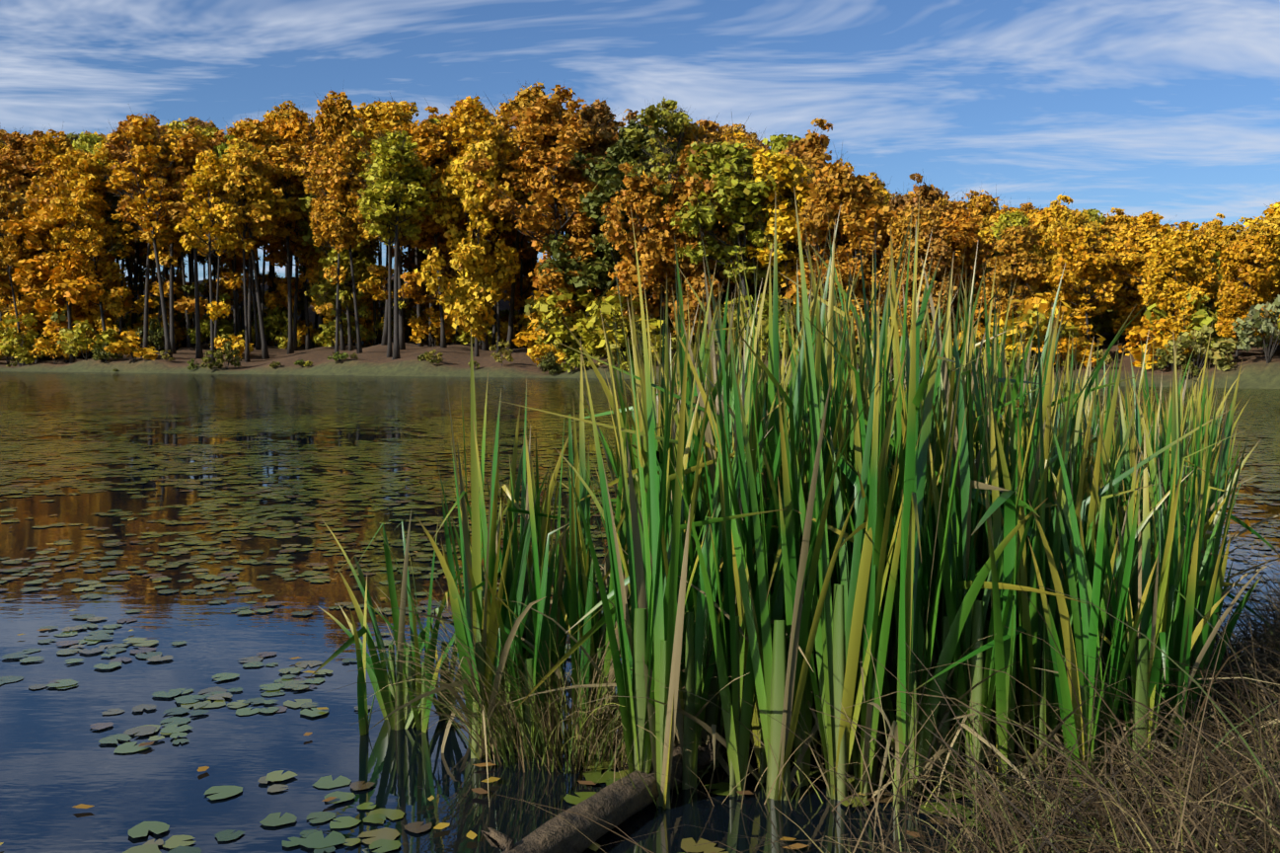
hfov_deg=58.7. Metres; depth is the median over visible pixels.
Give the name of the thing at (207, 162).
forest tree
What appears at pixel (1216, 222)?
forest tree
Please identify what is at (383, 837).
lily pads
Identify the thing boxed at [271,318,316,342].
understory tree
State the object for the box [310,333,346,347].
understory tree
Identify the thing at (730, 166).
forest tree
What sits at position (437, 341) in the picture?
understory tree
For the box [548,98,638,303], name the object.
forest tree
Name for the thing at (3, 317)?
understory tree
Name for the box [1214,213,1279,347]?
forest tree
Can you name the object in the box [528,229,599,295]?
forest tree
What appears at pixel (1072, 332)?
understory tree
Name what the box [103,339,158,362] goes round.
bush
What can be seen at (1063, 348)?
bush
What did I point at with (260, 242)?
forest tree
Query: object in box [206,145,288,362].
forest tree
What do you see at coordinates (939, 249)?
forest tree
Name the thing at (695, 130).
forest tree
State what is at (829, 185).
forest tree
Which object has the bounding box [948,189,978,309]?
forest tree
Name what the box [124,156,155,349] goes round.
forest tree
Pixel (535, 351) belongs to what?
understory tree
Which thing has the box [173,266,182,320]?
forest tree
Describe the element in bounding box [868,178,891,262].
forest tree
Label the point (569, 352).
understory tree
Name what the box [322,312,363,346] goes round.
understory tree
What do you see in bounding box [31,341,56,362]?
understory tree
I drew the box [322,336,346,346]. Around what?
understory tree
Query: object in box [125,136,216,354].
forest tree
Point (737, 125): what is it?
forest tree
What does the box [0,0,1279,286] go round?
sky
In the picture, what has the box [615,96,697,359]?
forest tree
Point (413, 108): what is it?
forest tree
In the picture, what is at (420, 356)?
shore tuft tree
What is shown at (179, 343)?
understory tree
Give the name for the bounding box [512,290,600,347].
understory tree
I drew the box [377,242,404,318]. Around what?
forest tree
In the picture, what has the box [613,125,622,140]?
forest tree
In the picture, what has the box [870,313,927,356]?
understory tree
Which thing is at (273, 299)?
forest tree
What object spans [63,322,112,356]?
understory tree
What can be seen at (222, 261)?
forest tree
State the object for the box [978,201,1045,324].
forest tree
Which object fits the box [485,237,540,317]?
forest tree
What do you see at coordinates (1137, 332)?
bush
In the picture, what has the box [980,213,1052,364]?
forest tree
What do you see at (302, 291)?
forest tree
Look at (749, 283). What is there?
forest tree
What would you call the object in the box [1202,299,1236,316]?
understory tree
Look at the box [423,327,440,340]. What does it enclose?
understory tree
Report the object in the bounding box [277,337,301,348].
understory tree
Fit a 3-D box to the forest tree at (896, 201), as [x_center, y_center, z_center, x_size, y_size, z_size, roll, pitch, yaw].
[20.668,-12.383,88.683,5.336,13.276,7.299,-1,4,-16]
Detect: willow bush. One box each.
[1163,324,1238,373]
[1231,294,1279,363]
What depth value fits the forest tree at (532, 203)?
102.48 m
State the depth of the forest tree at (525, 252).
113.45 m
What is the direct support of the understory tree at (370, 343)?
on the terrain at (1257, 369)
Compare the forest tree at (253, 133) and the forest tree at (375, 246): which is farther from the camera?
the forest tree at (375, 246)
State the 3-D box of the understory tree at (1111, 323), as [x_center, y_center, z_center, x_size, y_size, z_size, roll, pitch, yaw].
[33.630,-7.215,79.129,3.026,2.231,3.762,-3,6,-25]
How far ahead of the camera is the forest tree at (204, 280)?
171.90 m
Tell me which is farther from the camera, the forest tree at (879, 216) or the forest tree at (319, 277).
the forest tree at (319, 277)
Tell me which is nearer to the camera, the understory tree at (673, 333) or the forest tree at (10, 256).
the understory tree at (673, 333)
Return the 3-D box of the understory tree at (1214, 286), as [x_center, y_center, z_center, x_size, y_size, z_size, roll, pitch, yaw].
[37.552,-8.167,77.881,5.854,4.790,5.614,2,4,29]
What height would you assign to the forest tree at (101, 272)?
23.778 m
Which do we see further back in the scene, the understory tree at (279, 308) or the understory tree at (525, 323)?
the understory tree at (279, 308)
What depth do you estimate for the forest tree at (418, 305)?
114.07 m
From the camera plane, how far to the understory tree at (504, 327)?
112.54 m
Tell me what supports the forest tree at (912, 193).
on the terrain at (1257, 369)
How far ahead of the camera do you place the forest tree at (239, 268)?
126.81 m
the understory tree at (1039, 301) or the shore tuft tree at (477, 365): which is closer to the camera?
the understory tree at (1039, 301)
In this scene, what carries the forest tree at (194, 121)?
on the terrain at (1257, 369)
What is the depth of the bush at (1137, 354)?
65.29 m
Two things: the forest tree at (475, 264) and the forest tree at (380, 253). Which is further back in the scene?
the forest tree at (380, 253)
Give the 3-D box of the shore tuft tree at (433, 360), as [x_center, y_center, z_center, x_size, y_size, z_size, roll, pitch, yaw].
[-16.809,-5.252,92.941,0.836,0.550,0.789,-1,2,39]
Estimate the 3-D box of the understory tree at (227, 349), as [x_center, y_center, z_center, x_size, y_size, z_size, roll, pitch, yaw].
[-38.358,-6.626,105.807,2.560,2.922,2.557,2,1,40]
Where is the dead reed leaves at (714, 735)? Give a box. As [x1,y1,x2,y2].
[368,452,1279,849]
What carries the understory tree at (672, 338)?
on the terrain at (1257, 369)
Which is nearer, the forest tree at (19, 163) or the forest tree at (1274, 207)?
the forest tree at (1274, 207)
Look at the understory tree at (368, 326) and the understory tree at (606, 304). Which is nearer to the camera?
the understory tree at (606, 304)
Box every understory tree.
[0,308,13,340]
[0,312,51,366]
[0,317,18,358]
[0,320,18,362]
[0,332,51,360]
[0,343,20,363]
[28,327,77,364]
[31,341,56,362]
[45,309,95,360]
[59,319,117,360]
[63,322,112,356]
[63,351,90,358]
[72,315,125,355]
[93,294,184,347]
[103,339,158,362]
[122,304,181,326]
[135,316,169,353]
[136,307,176,327]
[153,290,224,342]
[160,318,183,349]
[174,310,210,342]
[185,317,233,348]
[207,317,233,339]
[209,333,253,358]
[213,339,242,369]
[225,298,266,327]
[236,326,255,345]
[243,298,288,330]
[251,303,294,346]
[263,288,299,316]
[268,338,283,346]
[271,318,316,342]
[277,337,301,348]
[292,307,301,318]
[292,317,312,335]
[297,323,323,346]
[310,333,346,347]
[311,319,356,347]
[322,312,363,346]
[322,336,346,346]
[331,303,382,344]
[352,302,393,345]
[361,333,381,346]
[364,301,416,342]
[368,298,408,344]
[402,298,438,328]
[404,298,436,329]
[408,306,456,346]
[414,298,439,321]
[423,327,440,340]
[434,337,451,345]
[438,312,465,343]
[451,326,491,346]
[486,323,515,345]
[495,295,540,347]
[496,313,524,331]
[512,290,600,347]
[513,324,518,338]
[515,305,549,331]
[520,324,533,346]
[524,289,592,361]
[526,342,567,364]
[532,287,599,358]
[532,302,569,345]
[532,329,582,359]
[558,337,590,362]
[561,353,585,372]
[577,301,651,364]
[581,289,676,361]
[592,332,629,357]
[605,335,653,362]
[639,314,676,336]
[641,333,676,365]
[664,315,673,332]
[668,321,701,349]
[719,297,758,346]
[727,277,788,327]
[727,293,804,357]
[731,292,801,341]
[742,336,795,357]
[758,317,796,356]
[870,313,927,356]
[941,325,990,348]
[959,339,1011,367]
[974,289,1106,371]
[979,305,1004,323]
[989,306,1090,370]
[1020,279,1054,330]
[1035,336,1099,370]
[1056,292,1118,337]
[1100,273,1135,311]
[1100,309,1126,334]
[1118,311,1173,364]
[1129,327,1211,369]
[1132,297,1193,338]
[1143,291,1223,358]
[1179,278,1220,310]
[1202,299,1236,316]
[1210,251,1266,314]
[1235,309,1279,356]
[1261,279,1279,303]
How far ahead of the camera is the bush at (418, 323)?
110.00 m
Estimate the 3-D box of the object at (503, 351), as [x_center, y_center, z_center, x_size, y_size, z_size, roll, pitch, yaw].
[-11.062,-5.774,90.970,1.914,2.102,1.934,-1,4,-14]
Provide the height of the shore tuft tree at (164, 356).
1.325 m
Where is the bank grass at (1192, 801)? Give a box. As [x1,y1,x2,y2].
[331,469,1279,852]
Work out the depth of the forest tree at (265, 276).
147.86 m
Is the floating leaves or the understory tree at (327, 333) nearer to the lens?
the floating leaves
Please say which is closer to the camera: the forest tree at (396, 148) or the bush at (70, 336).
the forest tree at (396, 148)
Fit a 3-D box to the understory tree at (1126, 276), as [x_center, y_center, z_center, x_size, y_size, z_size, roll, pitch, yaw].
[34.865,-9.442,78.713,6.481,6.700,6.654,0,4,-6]
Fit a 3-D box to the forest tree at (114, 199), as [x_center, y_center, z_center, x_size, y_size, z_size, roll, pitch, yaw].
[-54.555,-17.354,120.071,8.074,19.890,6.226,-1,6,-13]
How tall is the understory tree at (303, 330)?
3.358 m
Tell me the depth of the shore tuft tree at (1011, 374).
68.66 m
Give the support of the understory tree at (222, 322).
on the terrain at (1257, 369)
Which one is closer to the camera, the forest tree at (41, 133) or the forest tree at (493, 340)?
the forest tree at (493, 340)
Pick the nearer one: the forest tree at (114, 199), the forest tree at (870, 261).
the forest tree at (870, 261)
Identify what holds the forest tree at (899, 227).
on the terrain at (1257, 369)
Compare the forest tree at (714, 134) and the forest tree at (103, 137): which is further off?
the forest tree at (103, 137)
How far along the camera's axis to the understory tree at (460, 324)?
115.88 m
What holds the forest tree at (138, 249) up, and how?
on the terrain at (1257, 369)
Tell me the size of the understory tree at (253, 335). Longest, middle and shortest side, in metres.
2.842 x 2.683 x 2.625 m
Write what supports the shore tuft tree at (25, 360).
on the terrain at (1257, 369)
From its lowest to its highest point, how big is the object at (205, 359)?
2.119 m
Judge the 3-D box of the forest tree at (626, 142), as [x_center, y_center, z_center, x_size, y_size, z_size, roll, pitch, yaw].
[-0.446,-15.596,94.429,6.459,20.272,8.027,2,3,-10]
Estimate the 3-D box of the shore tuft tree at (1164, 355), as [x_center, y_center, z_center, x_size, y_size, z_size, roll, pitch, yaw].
[29.938,-3.912,64.008,1.930,1.988,1.932,2,7,35]
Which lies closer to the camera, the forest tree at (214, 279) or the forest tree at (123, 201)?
the forest tree at (123, 201)
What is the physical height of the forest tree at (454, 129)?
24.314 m
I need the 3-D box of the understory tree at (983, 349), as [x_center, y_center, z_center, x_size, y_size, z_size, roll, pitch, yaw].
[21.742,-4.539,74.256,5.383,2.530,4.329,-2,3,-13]
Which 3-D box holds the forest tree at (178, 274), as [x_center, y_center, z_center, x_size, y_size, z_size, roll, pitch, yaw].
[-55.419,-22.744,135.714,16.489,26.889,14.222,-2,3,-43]
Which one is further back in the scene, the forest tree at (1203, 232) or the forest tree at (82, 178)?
the forest tree at (82, 178)
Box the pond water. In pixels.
[0,371,1279,852]
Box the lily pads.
[0,380,1279,852]
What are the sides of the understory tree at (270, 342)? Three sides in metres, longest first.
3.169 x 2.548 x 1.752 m
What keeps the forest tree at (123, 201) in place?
on the terrain at (1257, 369)
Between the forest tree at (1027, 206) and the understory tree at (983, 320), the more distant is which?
the forest tree at (1027, 206)
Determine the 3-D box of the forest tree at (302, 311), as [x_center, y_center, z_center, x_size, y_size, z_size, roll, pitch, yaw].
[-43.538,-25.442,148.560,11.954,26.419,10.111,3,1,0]
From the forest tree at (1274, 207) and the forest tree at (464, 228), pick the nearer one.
the forest tree at (1274, 207)
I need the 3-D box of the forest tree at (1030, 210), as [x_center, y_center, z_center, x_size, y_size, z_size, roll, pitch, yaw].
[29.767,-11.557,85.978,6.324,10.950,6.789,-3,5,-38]
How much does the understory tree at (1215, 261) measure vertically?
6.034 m
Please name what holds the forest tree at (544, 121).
on the terrain at (1257, 369)
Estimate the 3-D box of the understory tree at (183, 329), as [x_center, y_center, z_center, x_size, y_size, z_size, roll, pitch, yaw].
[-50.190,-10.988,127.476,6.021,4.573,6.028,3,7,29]
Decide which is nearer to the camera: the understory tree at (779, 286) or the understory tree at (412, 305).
the understory tree at (779, 286)
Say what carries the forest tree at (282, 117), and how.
on the terrain at (1257, 369)
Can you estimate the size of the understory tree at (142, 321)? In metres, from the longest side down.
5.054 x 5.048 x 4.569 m
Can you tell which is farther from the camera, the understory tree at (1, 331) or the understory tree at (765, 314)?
the understory tree at (1, 331)
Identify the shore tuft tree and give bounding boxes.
[5,359,17,368]
[14,353,37,365]
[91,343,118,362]
[98,354,109,361]
[109,352,123,361]
[159,349,175,361]
[187,359,199,370]
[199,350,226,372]
[268,361,281,367]
[294,359,309,367]
[302,360,313,367]
[327,351,348,362]
[349,352,358,359]
[417,351,432,361]
[424,349,443,362]
[428,359,439,365]
[467,360,479,370]
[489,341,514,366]
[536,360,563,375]
[537,351,561,370]
[548,368,556,376]
[584,361,598,369]
[595,345,622,369]
[617,360,634,372]
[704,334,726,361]
[996,357,1020,377]
[1017,355,1038,381]
[1091,349,1113,369]
[1154,339,1189,372]
[1178,360,1201,378]
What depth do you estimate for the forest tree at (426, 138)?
104.19 m
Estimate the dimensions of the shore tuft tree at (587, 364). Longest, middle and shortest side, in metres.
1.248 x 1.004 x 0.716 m
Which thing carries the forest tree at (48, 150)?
on the terrain at (1257, 369)
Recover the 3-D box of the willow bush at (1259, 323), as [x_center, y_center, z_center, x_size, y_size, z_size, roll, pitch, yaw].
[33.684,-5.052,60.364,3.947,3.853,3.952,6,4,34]
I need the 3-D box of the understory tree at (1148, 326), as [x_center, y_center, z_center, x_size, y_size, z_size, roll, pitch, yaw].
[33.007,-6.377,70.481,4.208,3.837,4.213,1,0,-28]
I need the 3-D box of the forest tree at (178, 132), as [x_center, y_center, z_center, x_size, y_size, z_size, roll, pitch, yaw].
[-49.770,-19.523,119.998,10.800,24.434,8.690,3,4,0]
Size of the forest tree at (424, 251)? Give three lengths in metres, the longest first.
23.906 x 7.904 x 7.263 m
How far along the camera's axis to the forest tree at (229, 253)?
112.10 m
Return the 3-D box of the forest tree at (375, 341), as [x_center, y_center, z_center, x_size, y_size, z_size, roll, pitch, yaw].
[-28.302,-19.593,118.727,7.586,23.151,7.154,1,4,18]
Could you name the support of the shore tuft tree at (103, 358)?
on the terrain at (1257, 369)
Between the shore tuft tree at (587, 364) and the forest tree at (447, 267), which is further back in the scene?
the forest tree at (447, 267)
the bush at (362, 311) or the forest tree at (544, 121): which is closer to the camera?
the forest tree at (544, 121)
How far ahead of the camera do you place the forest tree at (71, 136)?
150.08 m
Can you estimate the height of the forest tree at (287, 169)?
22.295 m
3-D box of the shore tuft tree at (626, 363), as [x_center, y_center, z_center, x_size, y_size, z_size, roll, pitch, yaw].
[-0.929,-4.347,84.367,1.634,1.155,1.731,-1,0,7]
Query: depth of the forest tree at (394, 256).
164.39 m
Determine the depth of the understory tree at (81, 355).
124.98 m
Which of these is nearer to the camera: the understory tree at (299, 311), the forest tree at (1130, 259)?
the forest tree at (1130, 259)
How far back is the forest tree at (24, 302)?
122.75 m
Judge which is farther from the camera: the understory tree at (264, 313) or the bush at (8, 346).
the understory tree at (264, 313)
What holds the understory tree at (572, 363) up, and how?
on the terrain at (1257, 369)
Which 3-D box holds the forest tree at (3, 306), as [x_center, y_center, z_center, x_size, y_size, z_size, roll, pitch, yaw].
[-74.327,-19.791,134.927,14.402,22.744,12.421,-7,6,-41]
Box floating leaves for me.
[0,436,923,852]
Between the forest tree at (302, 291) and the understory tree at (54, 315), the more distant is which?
the forest tree at (302, 291)
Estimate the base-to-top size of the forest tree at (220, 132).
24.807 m
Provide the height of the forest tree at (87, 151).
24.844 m
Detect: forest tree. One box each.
[0,125,50,293]
[0,140,9,150]
[0,146,43,308]
[0,180,35,366]
[0,185,59,364]
[0,238,19,313]
[0,283,18,329]
[1,171,142,362]
[4,125,46,143]
[14,174,54,363]
[21,128,88,363]
[44,142,138,355]
[50,138,136,354]
[66,131,103,304]
[73,131,102,286]
[83,251,126,332]
[91,174,145,340]
[92,138,142,347]
[93,115,196,357]
[93,131,151,289]
[98,121,164,348]
[98,139,123,329]
[100,106,175,342]
[119,250,147,315]
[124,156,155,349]
[124,258,143,316]
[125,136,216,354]
[127,270,150,300]
[132,119,187,303]
[135,126,215,353]
[151,133,222,358]
[159,219,206,348]
[163,250,209,345]
[165,118,219,345]
[173,150,247,362]
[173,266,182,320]
[182,116,230,316]
[185,160,249,358]
[197,238,230,307]
[198,249,228,276]
[201,249,222,336]
[202,259,213,313]
[204,129,248,339]
[205,245,263,346]
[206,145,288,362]
[210,137,292,359]
[213,133,237,343]
[216,114,285,344]
[231,110,280,344]
[232,119,248,282]
[245,229,268,349]
[246,230,295,346]
[252,138,313,354]
[253,250,279,301]
[258,105,319,350]
[261,98,306,277]
[266,264,284,345]
[278,109,293,277]
[286,138,315,350]
[289,220,325,330]
[290,106,345,350]
[291,254,317,343]
[293,187,384,347]
[294,166,386,350]
[298,137,314,342]
[301,136,371,354]
[301,282,313,320]
[306,78,373,353]
[340,125,436,357]
[347,238,379,345]
[350,285,383,345]
[352,99,420,349]
[352,126,437,359]
[353,92,423,345]
[353,239,381,316]
[359,145,392,345]
[377,122,413,290]
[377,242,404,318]
[378,240,381,294]
[384,246,437,321]
[385,245,402,283]
[389,119,468,348]
[393,229,425,340]
[400,232,453,343]
[401,222,425,346]
[413,95,495,272]
[414,113,443,346]
[414,140,522,356]
[425,148,500,344]
[430,94,527,350]
[434,147,492,345]
[462,84,602,361]
[463,107,526,353]
[471,148,530,350]
[485,79,548,350]
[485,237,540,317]
[498,181,543,348]
[516,141,580,353]
[522,229,537,317]
[527,152,614,319]
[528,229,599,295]
[535,147,683,324]
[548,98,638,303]
[566,149,629,316]
[575,104,625,127]
[597,118,670,302]
[599,160,688,335]
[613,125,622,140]
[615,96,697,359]
[635,137,752,337]
[636,116,729,315]
[640,122,751,344]
[671,123,793,359]
[690,113,751,301]
[697,112,746,338]
[715,129,821,320]
[719,122,749,134]
[719,126,773,350]
[720,124,769,151]
[724,123,760,296]
[724,140,768,296]
[755,117,845,316]
[755,133,801,159]
[780,174,903,348]
[781,153,818,314]
[786,143,887,349]
[805,226,893,355]
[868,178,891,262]
[869,169,895,200]
[870,195,960,340]
[882,188,911,310]
[889,184,944,201]
[891,171,964,354]
[895,209,965,340]
[897,204,1008,346]
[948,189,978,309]
[958,183,1002,318]
[958,204,1012,318]
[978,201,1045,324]
[980,204,1036,311]
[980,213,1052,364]
[1012,202,1035,212]
[1015,191,1073,314]
[1024,197,1049,270]
[1037,198,1099,323]
[1045,215,1128,345]
[1062,221,1128,314]
[1080,206,1122,313]
[1098,207,1127,270]
[1101,218,1179,339]
[1102,210,1213,339]
[1109,211,1126,226]
[1119,215,1159,278]
[1138,220,1212,365]
[1174,219,1219,305]
[1194,212,1225,231]
[1200,217,1251,282]
[1200,220,1214,234]
[1213,215,1279,354]
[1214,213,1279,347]
[1214,225,1278,359]
[1243,201,1279,226]
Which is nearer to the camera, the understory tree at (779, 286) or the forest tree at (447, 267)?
the understory tree at (779, 286)
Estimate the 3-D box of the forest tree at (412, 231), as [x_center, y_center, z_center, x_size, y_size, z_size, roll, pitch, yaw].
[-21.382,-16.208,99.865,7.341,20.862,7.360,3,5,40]
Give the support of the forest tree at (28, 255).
on the terrain at (1257, 369)
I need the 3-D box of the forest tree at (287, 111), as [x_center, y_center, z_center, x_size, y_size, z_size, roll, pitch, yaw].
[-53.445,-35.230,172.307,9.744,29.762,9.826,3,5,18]
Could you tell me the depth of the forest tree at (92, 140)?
136.36 m
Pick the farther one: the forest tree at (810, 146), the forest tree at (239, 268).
the forest tree at (239, 268)
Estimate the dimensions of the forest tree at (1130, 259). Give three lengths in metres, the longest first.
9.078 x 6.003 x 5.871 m
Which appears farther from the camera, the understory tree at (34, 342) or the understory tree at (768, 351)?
the understory tree at (34, 342)
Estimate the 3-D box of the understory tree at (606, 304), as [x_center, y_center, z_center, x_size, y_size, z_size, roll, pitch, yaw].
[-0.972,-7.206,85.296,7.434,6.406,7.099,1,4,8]
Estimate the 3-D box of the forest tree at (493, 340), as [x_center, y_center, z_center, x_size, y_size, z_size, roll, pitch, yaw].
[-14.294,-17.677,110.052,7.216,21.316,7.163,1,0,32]
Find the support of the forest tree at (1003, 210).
on the terrain at (1257, 369)
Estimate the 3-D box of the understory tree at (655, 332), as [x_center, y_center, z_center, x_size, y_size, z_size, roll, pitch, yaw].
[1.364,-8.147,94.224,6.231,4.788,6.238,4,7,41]
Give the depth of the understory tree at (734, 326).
88.38 m
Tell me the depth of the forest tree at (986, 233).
81.49 m
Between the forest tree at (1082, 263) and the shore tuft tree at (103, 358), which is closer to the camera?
the forest tree at (1082, 263)
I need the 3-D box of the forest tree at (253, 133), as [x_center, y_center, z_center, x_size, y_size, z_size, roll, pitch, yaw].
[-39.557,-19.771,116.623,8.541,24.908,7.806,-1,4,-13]
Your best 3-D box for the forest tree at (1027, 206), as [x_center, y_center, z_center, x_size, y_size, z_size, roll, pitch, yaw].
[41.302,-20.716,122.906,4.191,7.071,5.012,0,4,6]
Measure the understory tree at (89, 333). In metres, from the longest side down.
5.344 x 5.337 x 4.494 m
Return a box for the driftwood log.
[480,723,752,852]
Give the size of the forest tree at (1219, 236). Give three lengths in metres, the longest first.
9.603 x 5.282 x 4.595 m
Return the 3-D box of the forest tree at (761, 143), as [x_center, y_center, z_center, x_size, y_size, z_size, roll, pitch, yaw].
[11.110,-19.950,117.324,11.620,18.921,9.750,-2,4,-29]
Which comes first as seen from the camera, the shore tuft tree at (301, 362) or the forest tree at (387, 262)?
the shore tuft tree at (301, 362)
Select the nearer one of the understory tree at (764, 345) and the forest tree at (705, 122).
the understory tree at (764, 345)
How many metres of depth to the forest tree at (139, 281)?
145.78 m
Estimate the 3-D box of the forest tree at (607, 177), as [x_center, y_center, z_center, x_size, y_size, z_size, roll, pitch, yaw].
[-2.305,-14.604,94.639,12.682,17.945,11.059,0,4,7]
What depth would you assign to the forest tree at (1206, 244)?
74.25 m
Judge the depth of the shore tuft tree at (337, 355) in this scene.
97.38 m
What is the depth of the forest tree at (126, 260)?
126.98 m
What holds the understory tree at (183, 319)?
on the terrain at (1257, 369)
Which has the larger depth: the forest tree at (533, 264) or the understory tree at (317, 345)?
the understory tree at (317, 345)
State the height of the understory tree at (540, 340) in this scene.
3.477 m
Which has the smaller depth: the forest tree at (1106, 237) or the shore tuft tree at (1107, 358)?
the shore tuft tree at (1107, 358)
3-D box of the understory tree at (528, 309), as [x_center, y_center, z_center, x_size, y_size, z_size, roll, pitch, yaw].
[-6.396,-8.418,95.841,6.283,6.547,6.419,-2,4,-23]
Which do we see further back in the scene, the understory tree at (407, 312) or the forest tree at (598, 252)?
the understory tree at (407, 312)
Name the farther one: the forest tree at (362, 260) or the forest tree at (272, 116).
the forest tree at (272, 116)
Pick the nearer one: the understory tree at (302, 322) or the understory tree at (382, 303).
the understory tree at (382, 303)
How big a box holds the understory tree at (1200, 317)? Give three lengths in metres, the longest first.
4.676 x 4.670 x 4.403 m
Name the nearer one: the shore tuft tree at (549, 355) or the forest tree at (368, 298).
the shore tuft tree at (549, 355)
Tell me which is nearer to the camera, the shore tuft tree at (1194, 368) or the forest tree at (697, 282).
the shore tuft tree at (1194, 368)
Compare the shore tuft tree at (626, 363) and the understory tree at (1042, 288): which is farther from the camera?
the shore tuft tree at (626, 363)
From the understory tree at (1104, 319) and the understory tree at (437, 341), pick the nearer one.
the understory tree at (1104, 319)
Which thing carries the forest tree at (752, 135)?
on the terrain at (1257, 369)
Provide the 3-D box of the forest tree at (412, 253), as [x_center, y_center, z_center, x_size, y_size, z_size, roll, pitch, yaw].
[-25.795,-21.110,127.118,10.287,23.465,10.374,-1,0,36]
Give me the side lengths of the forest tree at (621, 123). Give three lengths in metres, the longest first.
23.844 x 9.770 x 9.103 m
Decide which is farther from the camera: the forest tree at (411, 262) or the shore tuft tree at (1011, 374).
the forest tree at (411, 262)
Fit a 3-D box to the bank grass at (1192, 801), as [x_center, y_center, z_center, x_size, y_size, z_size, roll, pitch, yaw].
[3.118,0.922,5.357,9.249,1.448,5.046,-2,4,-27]
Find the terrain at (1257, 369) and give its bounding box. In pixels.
[0,230,1279,852]
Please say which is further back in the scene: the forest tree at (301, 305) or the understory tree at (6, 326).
the forest tree at (301, 305)
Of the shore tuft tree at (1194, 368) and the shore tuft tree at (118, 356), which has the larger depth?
the shore tuft tree at (118, 356)
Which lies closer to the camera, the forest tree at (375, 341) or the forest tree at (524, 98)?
the forest tree at (524, 98)
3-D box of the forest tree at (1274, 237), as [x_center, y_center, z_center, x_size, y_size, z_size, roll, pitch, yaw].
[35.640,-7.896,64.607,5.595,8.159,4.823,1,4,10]
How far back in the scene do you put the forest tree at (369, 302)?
127.45 m
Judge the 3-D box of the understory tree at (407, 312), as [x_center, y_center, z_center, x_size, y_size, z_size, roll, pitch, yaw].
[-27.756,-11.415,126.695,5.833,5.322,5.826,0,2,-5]
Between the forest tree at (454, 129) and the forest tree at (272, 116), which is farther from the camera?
the forest tree at (272, 116)
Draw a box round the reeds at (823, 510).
[309,186,1279,811]
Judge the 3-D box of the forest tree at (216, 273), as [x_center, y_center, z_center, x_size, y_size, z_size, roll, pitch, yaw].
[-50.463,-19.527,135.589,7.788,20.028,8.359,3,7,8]
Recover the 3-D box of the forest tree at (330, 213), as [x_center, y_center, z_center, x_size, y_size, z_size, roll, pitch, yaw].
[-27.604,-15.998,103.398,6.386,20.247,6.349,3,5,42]
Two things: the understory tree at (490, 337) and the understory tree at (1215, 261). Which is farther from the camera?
the understory tree at (490, 337)
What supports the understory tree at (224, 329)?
on the terrain at (1257, 369)
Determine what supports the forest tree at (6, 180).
on the terrain at (1257, 369)
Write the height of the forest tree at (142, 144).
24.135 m
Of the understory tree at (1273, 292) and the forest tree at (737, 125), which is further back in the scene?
the forest tree at (737, 125)
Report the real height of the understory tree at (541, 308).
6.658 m
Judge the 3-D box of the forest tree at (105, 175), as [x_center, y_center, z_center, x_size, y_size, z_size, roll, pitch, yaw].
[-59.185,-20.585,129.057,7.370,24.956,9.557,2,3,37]
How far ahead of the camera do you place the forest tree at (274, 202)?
110.37 m
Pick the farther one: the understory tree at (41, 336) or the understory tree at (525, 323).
the understory tree at (41, 336)
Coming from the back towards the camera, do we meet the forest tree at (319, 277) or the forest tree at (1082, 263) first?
the forest tree at (319, 277)
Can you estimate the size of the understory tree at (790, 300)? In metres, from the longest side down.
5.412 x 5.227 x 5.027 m
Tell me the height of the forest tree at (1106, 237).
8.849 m
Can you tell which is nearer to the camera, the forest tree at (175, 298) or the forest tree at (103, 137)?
the forest tree at (175, 298)
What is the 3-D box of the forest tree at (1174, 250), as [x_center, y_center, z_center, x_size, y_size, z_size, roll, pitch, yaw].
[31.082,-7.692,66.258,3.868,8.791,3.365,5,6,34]
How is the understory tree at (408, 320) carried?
on the terrain at (1257, 369)
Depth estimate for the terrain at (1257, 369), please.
96.06 m
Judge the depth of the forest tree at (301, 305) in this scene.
138.39 m
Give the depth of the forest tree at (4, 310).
130.53 m
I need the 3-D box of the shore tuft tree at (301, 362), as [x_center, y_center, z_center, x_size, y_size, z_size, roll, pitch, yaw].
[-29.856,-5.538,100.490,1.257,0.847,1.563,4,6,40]
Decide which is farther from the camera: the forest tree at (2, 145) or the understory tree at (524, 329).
the forest tree at (2, 145)
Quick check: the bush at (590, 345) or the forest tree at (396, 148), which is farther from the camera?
the forest tree at (396, 148)
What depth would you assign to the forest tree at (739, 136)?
97.09 m
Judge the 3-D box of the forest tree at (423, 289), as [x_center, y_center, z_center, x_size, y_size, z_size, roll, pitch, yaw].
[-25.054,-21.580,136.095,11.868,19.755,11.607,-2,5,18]
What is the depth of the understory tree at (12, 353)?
123.50 m
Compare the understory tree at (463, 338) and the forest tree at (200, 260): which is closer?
the understory tree at (463, 338)
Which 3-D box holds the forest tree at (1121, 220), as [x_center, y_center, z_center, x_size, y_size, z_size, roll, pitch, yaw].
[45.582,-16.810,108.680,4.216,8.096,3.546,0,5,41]

